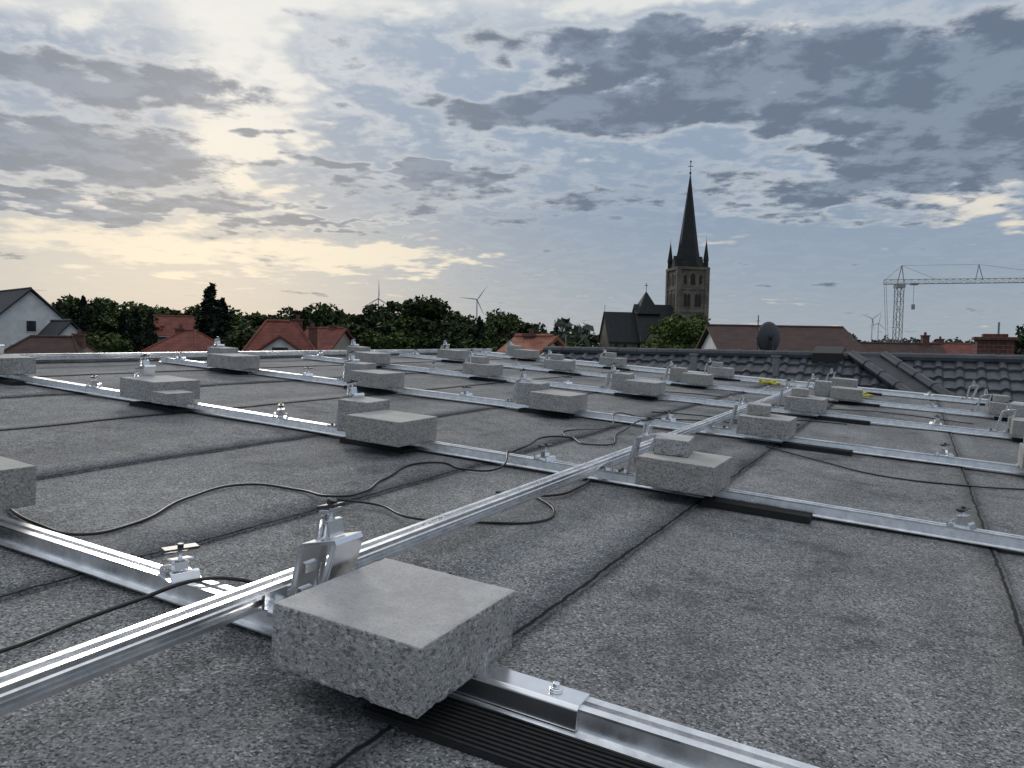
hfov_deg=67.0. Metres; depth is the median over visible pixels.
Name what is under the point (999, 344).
chimney
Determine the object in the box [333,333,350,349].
walls
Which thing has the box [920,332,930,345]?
chimney
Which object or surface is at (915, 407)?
aluminium mounting rail
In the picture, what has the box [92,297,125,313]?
deciduous tree
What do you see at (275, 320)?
ridge tiles
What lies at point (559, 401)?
concrete ballast block
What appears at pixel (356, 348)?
concrete ballast block
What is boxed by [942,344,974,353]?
roof
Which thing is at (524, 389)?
concrete ballast block
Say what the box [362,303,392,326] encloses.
deciduous tree
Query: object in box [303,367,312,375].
module clamp
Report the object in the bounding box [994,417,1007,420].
rubber mat
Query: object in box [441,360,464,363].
rubber mat
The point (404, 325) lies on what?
deciduous tree
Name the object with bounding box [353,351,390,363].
concrete ballast block
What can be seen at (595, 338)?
deciduous tree
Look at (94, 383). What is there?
module clamp
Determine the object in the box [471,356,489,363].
concrete ballast block
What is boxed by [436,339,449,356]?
aluminium panel bracket
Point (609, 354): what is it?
concrete ballast block
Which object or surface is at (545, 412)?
rubber mat
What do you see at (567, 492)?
black cable
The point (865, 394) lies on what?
yellow rope coil
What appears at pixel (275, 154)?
sky
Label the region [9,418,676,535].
black cable
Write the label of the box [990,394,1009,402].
concrete ballast block
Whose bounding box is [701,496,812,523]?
rubber mat
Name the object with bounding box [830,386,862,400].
concrete ballast block
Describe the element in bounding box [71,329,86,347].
chimney
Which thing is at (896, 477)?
black cable
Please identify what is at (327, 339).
roof
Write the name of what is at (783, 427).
concrete ballast block
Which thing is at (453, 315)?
deciduous tree
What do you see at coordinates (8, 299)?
roof
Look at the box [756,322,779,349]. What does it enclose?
satellite dish
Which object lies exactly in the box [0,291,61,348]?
walls
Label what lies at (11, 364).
concrete ballast block
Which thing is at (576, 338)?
deciduous tree
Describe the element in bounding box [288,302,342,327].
deciduous tree
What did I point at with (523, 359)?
rubber mat
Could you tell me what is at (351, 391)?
aluminium panel bracket
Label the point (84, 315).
conifer tree
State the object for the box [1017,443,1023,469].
concrete ballast block
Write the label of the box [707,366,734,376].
concrete ballast block
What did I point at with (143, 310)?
deciduous tree
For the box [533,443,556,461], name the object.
module clamp
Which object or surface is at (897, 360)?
ridge caps
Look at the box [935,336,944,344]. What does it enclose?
chimney
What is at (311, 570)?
aluminium panel bracket
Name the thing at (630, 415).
black cable
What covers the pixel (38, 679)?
aluminium cross rail
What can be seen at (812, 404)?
concrete ballast block
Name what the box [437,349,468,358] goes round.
concrete ballast block
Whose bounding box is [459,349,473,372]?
aluminium panel bracket
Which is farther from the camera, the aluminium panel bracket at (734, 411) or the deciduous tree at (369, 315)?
the deciduous tree at (369, 315)
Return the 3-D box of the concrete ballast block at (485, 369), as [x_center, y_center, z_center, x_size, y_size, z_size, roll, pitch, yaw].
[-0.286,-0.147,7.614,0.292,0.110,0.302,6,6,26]
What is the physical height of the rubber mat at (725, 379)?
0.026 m
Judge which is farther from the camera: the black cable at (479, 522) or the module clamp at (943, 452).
the module clamp at (943, 452)
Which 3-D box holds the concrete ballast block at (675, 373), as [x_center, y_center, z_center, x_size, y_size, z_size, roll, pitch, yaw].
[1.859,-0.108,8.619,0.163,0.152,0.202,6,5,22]
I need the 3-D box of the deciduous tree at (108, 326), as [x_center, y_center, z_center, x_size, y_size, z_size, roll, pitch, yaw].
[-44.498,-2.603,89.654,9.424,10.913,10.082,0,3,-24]
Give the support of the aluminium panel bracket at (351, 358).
attached to the aluminium mounting rail at (953, 461)
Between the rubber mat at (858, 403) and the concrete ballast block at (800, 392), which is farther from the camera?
the rubber mat at (858, 403)
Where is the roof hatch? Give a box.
[812,346,845,362]
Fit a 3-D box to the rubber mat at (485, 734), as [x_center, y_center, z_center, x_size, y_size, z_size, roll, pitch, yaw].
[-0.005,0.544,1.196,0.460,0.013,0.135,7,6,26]
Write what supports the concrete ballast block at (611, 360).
on the aluminium mounting rail at (793, 384)
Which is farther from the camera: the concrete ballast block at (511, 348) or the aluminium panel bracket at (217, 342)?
the concrete ballast block at (511, 348)
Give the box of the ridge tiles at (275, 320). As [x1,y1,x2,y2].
[242,319,315,350]
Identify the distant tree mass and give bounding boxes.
[173,309,1014,347]
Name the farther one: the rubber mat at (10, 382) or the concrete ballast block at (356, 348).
the concrete ballast block at (356, 348)
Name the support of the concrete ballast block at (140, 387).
on the aluminium mounting rail at (1001, 540)
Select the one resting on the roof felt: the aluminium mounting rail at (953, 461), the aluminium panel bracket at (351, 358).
the aluminium mounting rail at (953, 461)
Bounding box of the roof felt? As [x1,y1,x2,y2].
[0,353,1023,767]
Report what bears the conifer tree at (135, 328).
on the ground
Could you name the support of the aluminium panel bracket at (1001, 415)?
attached to the aluminium mounting rail at (974, 431)
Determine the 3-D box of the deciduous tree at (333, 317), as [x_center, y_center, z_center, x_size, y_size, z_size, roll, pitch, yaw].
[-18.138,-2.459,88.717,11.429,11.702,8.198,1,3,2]
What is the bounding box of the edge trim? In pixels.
[36,351,1023,403]
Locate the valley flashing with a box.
[863,356,935,393]
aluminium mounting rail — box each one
[0,374,1023,551]
[0,515,819,767]
[159,357,1023,474]
[303,355,1023,438]
[399,353,1022,417]
[472,352,986,403]
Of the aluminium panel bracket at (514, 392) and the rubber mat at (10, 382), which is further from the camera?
the aluminium panel bracket at (514, 392)
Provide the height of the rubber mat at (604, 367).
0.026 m
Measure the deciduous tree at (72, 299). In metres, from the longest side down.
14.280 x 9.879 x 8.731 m
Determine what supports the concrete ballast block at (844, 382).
on the aluminium mounting rail at (793, 384)
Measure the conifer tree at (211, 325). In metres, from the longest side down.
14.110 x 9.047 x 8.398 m
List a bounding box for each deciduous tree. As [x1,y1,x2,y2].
[50,293,79,319]
[51,299,75,317]
[55,299,113,335]
[66,314,109,341]
[81,331,132,352]
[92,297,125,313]
[95,301,157,338]
[99,316,164,349]
[142,307,172,342]
[157,303,199,316]
[182,306,196,316]
[194,304,250,331]
[220,322,259,350]
[238,312,267,325]
[239,314,276,350]
[274,306,308,327]
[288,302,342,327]
[290,317,340,331]
[315,308,356,323]
[317,312,374,329]
[339,322,406,346]
[341,312,376,327]
[341,323,373,344]
[356,330,419,349]
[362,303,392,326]
[369,299,425,334]
[372,316,453,348]
[387,294,451,329]
[398,319,476,348]
[418,331,475,348]
[437,309,463,325]
[443,320,476,342]
[455,314,496,347]
[462,337,509,351]
[483,308,522,350]
[489,321,539,337]
[527,322,546,333]
[564,333,593,346]
[564,340,583,346]
[582,332,598,346]
[640,314,710,348]
[643,325,677,347]
[668,321,705,348]
[1014,324,1023,354]
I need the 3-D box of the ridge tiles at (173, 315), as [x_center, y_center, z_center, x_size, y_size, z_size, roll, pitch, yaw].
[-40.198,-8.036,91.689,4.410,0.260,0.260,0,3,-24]
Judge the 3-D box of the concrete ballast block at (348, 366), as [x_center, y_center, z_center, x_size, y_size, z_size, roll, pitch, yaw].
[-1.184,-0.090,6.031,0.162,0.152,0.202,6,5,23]
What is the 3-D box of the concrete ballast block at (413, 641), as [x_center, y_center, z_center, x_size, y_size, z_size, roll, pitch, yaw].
[-0.194,0.417,1.327,0.292,0.110,0.302,7,6,27]
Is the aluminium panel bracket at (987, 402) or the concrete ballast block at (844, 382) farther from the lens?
the concrete ballast block at (844, 382)
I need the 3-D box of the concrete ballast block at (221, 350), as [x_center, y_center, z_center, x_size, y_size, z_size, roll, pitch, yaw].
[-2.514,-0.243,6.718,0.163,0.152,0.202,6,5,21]
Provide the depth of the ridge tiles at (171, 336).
58.96 m
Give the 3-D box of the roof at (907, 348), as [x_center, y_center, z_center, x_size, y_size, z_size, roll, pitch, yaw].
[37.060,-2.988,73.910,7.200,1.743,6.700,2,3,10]
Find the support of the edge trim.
on the walls
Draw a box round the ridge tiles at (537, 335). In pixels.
[514,334,553,336]
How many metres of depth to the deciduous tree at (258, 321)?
94.92 m
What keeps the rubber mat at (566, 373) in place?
on the roof felt
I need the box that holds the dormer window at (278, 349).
[272,347,287,350]
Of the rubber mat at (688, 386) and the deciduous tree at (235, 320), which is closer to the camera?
the rubber mat at (688, 386)
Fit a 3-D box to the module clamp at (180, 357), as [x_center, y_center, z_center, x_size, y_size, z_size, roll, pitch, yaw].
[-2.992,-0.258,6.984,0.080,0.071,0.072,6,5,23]
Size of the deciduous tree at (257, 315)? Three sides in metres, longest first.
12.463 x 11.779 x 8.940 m
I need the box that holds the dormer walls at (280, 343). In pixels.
[261,338,297,350]
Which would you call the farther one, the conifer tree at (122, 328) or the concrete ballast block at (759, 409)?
the conifer tree at (122, 328)
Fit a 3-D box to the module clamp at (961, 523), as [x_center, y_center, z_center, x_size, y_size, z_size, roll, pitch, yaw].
[1.504,0.443,2.581,0.080,0.071,0.072,9,7,44]
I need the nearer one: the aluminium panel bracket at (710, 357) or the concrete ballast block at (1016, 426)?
the concrete ballast block at (1016, 426)
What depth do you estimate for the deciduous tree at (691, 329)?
119.63 m
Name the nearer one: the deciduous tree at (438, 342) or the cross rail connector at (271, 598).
the cross rail connector at (271, 598)
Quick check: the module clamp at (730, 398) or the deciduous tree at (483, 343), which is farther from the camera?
the deciduous tree at (483, 343)
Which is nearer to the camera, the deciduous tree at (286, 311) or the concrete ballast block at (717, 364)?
the concrete ballast block at (717, 364)
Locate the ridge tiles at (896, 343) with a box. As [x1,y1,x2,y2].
[860,342,940,344]
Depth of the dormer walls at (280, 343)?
51.87 m
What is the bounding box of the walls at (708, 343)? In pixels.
[701,334,716,348]
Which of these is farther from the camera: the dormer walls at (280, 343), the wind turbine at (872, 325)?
the wind turbine at (872, 325)
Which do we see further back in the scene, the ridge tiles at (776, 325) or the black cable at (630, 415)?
the ridge tiles at (776, 325)
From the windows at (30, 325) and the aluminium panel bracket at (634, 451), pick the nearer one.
the aluminium panel bracket at (634, 451)
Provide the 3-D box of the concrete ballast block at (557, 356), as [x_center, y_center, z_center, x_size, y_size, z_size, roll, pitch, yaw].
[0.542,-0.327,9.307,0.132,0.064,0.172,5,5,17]
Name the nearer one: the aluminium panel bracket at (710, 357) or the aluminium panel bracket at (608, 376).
the aluminium panel bracket at (608, 376)
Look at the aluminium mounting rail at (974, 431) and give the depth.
6.60 m
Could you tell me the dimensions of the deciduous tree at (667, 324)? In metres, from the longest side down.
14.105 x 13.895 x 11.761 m
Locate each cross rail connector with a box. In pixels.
[263,586,287,611]
[605,461,616,471]
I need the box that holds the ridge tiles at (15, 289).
[0,287,31,291]
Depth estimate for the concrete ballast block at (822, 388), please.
7.84 m
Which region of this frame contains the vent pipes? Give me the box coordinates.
[565,322,999,375]
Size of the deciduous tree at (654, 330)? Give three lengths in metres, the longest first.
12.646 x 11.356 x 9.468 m
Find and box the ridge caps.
[543,346,1023,395]
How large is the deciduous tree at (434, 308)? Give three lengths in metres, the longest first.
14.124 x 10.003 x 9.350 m
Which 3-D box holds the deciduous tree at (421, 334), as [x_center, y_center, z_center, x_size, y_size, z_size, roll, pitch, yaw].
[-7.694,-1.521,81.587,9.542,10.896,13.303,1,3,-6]
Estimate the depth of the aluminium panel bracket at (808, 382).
7.98 m
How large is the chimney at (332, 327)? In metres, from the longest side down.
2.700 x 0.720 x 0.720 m
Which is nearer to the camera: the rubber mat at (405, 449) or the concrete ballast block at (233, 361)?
the rubber mat at (405, 449)
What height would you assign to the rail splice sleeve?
0.053 m
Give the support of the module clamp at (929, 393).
attached to the aluminium mounting rail at (793, 384)
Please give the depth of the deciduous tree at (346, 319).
96.36 m
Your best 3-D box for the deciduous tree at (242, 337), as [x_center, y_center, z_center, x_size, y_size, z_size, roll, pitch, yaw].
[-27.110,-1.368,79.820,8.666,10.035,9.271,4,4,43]
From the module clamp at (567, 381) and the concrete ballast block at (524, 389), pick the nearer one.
the concrete ballast block at (524, 389)
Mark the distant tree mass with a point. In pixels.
(562, 323)
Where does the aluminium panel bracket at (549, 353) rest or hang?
attached to the aluminium mounting rail at (915, 407)
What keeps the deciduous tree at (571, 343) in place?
on the ground
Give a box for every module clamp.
[85,375,102,386]
[157,543,201,583]
[175,351,186,359]
[272,403,288,417]
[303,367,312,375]
[459,386,472,395]
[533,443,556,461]
[563,376,571,383]
[661,410,675,421]
[725,393,734,401]
[924,389,933,395]
[926,399,936,406]
[929,415,942,424]
[934,443,953,457]
[945,506,976,530]
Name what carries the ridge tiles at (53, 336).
attached to the roof at (34, 345)
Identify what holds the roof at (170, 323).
on the walls
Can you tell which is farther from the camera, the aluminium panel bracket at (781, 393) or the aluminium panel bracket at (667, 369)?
the aluminium panel bracket at (667, 369)
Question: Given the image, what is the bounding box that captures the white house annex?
[37,319,87,338]
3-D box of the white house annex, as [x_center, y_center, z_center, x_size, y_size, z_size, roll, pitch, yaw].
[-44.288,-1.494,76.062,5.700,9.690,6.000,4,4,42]
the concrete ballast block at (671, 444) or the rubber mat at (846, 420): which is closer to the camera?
the concrete ballast block at (671, 444)
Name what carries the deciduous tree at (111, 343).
on the ground
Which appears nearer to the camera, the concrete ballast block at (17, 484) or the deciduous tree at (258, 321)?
the concrete ballast block at (17, 484)
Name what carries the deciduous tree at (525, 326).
on the ground
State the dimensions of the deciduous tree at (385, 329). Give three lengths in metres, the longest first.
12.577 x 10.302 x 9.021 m
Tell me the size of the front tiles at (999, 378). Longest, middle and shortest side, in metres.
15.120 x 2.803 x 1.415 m
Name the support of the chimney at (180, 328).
on the roof at (183, 341)
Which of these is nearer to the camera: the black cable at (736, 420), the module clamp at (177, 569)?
the module clamp at (177, 569)
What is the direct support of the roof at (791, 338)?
on the walls at (708, 343)
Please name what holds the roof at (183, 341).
on the walls
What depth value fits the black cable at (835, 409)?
7.04 m
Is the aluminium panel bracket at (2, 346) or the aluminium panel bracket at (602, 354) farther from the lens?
the aluminium panel bracket at (602, 354)
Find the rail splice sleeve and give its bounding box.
[455,663,590,730]
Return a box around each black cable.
[0,572,451,653]
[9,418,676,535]
[336,497,554,524]
[496,457,592,496]
[562,412,736,435]
[652,411,846,424]
[665,391,973,423]
[765,446,1023,489]
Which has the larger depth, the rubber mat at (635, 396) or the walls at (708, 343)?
the walls at (708, 343)
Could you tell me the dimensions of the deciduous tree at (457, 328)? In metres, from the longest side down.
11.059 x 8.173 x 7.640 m
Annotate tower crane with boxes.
[883,264,1023,341]
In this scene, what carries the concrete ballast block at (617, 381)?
on the aluminium mounting rail at (974, 431)
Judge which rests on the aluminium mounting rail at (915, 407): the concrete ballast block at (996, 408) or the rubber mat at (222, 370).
the concrete ballast block at (996, 408)
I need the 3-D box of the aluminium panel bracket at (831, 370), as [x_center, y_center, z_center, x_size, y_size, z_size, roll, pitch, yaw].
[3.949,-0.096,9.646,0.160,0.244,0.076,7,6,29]
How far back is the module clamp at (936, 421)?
5.84 m
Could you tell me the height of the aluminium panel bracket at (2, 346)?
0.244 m
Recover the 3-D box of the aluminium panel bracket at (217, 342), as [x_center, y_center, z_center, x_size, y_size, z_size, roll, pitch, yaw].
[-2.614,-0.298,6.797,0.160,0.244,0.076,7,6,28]
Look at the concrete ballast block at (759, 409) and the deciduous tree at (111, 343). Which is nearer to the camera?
the concrete ballast block at (759, 409)
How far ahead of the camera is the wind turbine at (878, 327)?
2490.05 m
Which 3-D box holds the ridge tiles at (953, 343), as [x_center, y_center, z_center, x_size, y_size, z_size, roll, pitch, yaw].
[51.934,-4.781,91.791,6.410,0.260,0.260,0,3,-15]
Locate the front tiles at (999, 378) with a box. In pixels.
[540,352,1023,401]
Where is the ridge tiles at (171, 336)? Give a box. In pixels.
[139,329,225,351]
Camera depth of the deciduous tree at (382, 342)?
75.45 m
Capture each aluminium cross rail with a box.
[0,385,803,716]
[16,348,491,358]
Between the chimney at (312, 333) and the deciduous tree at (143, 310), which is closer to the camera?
the chimney at (312, 333)
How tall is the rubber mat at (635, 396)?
0.026 m
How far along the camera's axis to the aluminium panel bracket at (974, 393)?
8.92 m
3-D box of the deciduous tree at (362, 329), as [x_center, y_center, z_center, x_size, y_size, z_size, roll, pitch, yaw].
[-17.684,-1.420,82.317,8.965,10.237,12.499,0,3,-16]
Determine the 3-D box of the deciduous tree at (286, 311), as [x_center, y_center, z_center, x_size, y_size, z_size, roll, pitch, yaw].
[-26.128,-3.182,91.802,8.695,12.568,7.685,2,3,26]
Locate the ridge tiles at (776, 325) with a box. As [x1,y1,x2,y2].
[706,324,843,327]
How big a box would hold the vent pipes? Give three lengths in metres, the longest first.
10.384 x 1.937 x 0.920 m
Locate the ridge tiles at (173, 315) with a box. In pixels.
[153,315,192,316]
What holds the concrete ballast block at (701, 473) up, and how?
on the aluminium mounting rail at (1001, 540)
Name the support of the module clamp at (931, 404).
attached to the aluminium mounting rail at (915, 407)
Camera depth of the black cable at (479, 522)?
2.44 m
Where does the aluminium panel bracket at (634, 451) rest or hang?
attached to the aluminium mounting rail at (1001, 540)
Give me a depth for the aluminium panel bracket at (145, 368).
4.45 m
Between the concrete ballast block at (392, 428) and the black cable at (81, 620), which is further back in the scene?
the concrete ballast block at (392, 428)
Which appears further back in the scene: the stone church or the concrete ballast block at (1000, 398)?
the stone church
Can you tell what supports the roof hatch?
on the front tiles at (999, 378)
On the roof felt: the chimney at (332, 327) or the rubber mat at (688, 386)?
the rubber mat at (688, 386)
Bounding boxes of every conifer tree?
[75,295,97,340]
[114,310,129,351]
[124,307,144,352]
[138,309,158,351]
[193,282,236,347]
[217,297,234,339]
[471,315,488,348]
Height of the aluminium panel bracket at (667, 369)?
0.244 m
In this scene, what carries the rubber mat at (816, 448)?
on the roof felt
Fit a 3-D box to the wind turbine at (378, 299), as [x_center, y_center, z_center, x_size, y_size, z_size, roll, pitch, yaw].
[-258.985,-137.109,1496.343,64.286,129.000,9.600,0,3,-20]
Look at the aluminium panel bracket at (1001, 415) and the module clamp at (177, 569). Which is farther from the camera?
the aluminium panel bracket at (1001, 415)
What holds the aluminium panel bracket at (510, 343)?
on the aluminium mounting rail at (793, 384)
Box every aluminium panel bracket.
[0,344,4,353]
[133,353,155,376]
[204,337,224,363]
[267,497,362,617]
[327,379,364,426]
[337,350,359,379]
[343,338,358,359]
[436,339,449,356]
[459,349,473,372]
[502,339,513,354]
[505,368,531,401]
[541,348,551,366]
[596,348,606,363]
[599,362,619,388]
[614,416,660,474]
[660,359,675,379]
[704,356,711,372]
[720,391,750,429]
[771,379,792,407]
[806,372,817,394]
[825,367,835,380]
[961,379,978,399]
[970,387,991,411]
[988,400,1016,431]
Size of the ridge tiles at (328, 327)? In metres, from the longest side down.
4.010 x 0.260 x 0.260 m
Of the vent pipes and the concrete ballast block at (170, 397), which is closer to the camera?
the concrete ballast block at (170, 397)
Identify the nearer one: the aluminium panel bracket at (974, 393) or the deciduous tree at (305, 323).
the aluminium panel bracket at (974, 393)
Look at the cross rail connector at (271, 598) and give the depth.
1.51 m
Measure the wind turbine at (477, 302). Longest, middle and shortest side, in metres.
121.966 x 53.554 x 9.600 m
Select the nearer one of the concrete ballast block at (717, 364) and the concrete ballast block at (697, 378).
the concrete ballast block at (697, 378)
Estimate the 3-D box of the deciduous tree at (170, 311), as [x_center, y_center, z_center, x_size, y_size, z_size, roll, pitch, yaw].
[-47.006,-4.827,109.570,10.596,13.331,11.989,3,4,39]
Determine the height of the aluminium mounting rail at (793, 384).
0.040 m
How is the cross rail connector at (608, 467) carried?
on the aluminium mounting rail at (1001, 540)
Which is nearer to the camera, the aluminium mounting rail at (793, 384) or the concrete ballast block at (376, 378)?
the concrete ballast block at (376, 378)
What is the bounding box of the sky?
[0,0,1023,342]
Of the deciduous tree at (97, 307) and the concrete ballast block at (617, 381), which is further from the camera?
the deciduous tree at (97, 307)
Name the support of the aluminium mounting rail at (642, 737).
on the roof felt
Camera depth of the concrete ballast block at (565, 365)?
9.13 m
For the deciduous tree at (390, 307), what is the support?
on the ground
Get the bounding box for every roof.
[0,288,65,318]
[4,337,96,353]
[144,331,213,351]
[153,316,195,335]
[245,321,312,350]
[256,335,301,350]
[304,328,356,349]
[496,336,567,354]
[695,325,866,351]
[860,344,947,353]
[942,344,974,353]
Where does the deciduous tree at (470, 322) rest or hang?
on the ground
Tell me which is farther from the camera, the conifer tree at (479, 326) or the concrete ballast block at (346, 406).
the conifer tree at (479, 326)
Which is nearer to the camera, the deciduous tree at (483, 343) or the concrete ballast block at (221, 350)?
the concrete ballast block at (221, 350)
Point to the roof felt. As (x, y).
(822, 643)
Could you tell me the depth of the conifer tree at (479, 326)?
89.55 m
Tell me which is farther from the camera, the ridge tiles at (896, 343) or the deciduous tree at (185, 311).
the deciduous tree at (185, 311)
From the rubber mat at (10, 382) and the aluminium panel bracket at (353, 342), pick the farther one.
the aluminium panel bracket at (353, 342)
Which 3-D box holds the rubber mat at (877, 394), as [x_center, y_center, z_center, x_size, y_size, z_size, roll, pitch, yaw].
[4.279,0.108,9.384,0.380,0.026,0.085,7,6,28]
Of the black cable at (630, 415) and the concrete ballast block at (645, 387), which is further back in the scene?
the concrete ballast block at (645, 387)
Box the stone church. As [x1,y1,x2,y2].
[598,160,709,347]
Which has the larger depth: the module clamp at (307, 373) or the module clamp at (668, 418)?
the module clamp at (307, 373)
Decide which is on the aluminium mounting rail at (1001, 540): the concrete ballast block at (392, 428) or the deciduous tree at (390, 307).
the concrete ballast block at (392, 428)
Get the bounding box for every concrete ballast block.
[0,354,35,374]
[0,456,35,510]
[120,375,199,401]
[151,390,193,404]
[207,347,237,361]
[207,353,259,369]
[271,558,515,718]
[337,397,389,431]
[344,362,375,381]
[345,410,436,446]
[347,346,370,359]
[349,369,404,388]
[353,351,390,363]
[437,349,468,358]
[462,362,502,376]
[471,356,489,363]
[508,345,522,355]
[513,349,539,357]
[516,381,549,404]
[529,389,587,412]
[543,359,575,370]
[550,354,563,359]
[599,357,626,365]
[605,352,616,356]
[611,372,634,390]
[623,379,665,395]
[635,450,732,496]
[654,432,693,456]
[669,367,687,381]
[681,372,713,384]
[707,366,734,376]
[712,362,722,366]
[736,413,796,439]
[747,402,771,416]
[784,395,827,413]
[791,387,808,396]
[814,380,831,396]
[830,377,857,387]
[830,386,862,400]
[988,401,1023,417]
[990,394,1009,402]
[1007,416,1023,435]
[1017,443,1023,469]
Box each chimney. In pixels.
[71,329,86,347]
[174,325,187,332]
[293,315,317,349]
[328,323,338,329]
[522,329,535,338]
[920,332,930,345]
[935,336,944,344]
[972,334,1018,354]
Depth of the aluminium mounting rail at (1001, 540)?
3.11 m
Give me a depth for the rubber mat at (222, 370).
6.57 m
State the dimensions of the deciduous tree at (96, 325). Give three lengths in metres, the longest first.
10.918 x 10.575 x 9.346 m
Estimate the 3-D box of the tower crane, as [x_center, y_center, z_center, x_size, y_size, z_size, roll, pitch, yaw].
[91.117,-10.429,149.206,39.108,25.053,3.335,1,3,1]
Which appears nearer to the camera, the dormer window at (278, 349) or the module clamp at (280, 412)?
the module clamp at (280, 412)
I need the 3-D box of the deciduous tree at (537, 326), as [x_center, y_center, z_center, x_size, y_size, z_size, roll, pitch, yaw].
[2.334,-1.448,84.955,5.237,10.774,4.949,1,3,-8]
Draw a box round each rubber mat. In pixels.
[0,377,25,385]
[129,401,187,413]
[209,368,248,374]
[340,437,415,453]
[344,385,389,393]
[361,696,657,767]
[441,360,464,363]
[469,376,506,382]
[510,358,534,360]
[518,407,573,417]
[548,371,580,375]
[603,366,629,370]
[614,393,657,399]
[670,383,705,388]
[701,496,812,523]
[714,377,740,381]
[781,441,852,455]
[817,415,869,424]
[838,400,879,406]
[867,392,881,395]
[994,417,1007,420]
[1011,437,1023,442]
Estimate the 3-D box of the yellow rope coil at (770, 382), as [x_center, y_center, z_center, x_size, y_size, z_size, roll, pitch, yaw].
[3.226,-0.024,9.669,0.276,0.071,0.192,7,6,27]
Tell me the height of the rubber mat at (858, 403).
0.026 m
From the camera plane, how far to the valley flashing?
11.36 m
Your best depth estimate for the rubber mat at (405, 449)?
3.54 m
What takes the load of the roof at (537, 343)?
on the walls
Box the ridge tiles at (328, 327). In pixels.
[307,327,344,328]
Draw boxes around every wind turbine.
[362,289,385,307]
[460,286,486,322]
[864,313,879,341]
[869,315,884,340]
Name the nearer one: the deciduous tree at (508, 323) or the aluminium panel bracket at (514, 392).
the aluminium panel bracket at (514, 392)
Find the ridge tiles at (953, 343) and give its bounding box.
[929,342,971,344]
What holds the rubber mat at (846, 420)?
on the roof felt
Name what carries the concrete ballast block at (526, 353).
on the aluminium mounting rail at (793, 384)
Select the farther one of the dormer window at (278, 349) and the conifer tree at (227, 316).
the conifer tree at (227, 316)
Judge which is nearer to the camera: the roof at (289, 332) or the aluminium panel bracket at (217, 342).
the aluminium panel bracket at (217, 342)
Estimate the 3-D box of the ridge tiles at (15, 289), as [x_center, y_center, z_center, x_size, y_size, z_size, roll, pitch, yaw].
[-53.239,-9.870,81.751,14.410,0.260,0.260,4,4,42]
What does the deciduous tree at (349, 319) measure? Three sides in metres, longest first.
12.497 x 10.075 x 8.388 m
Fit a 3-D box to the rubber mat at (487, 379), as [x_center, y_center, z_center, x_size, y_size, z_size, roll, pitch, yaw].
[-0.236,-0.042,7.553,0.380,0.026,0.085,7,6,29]
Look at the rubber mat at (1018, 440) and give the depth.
5.53 m
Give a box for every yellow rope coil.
[758,379,780,384]
[863,391,873,396]
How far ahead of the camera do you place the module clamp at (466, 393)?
5.60 m
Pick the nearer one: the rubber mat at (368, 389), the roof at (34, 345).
the rubber mat at (368, 389)
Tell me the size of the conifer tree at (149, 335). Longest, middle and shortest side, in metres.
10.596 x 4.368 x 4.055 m
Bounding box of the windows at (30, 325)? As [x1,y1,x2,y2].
[9,320,36,345]
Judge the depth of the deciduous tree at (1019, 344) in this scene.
70.25 m
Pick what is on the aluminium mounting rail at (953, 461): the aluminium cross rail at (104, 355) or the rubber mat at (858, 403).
the aluminium cross rail at (104, 355)
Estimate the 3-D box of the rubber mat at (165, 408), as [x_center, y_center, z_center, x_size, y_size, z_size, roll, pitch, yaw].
[-1.962,0.128,4.289,0.380,0.026,0.085,7,6,28]
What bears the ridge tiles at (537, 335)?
on the roof at (537, 343)
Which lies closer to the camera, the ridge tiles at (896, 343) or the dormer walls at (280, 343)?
the dormer walls at (280, 343)
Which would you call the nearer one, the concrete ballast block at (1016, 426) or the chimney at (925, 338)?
the concrete ballast block at (1016, 426)
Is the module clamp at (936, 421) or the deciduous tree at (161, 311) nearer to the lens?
the module clamp at (936, 421)
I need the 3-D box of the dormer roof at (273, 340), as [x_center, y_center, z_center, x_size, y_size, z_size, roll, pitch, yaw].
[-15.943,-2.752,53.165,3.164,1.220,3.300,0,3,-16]
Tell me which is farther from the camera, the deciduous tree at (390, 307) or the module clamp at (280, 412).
the deciduous tree at (390, 307)
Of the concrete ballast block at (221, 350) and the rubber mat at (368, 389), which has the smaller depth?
the rubber mat at (368, 389)
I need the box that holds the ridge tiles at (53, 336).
[4,335,100,352]
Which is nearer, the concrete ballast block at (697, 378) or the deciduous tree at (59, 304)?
the concrete ballast block at (697, 378)

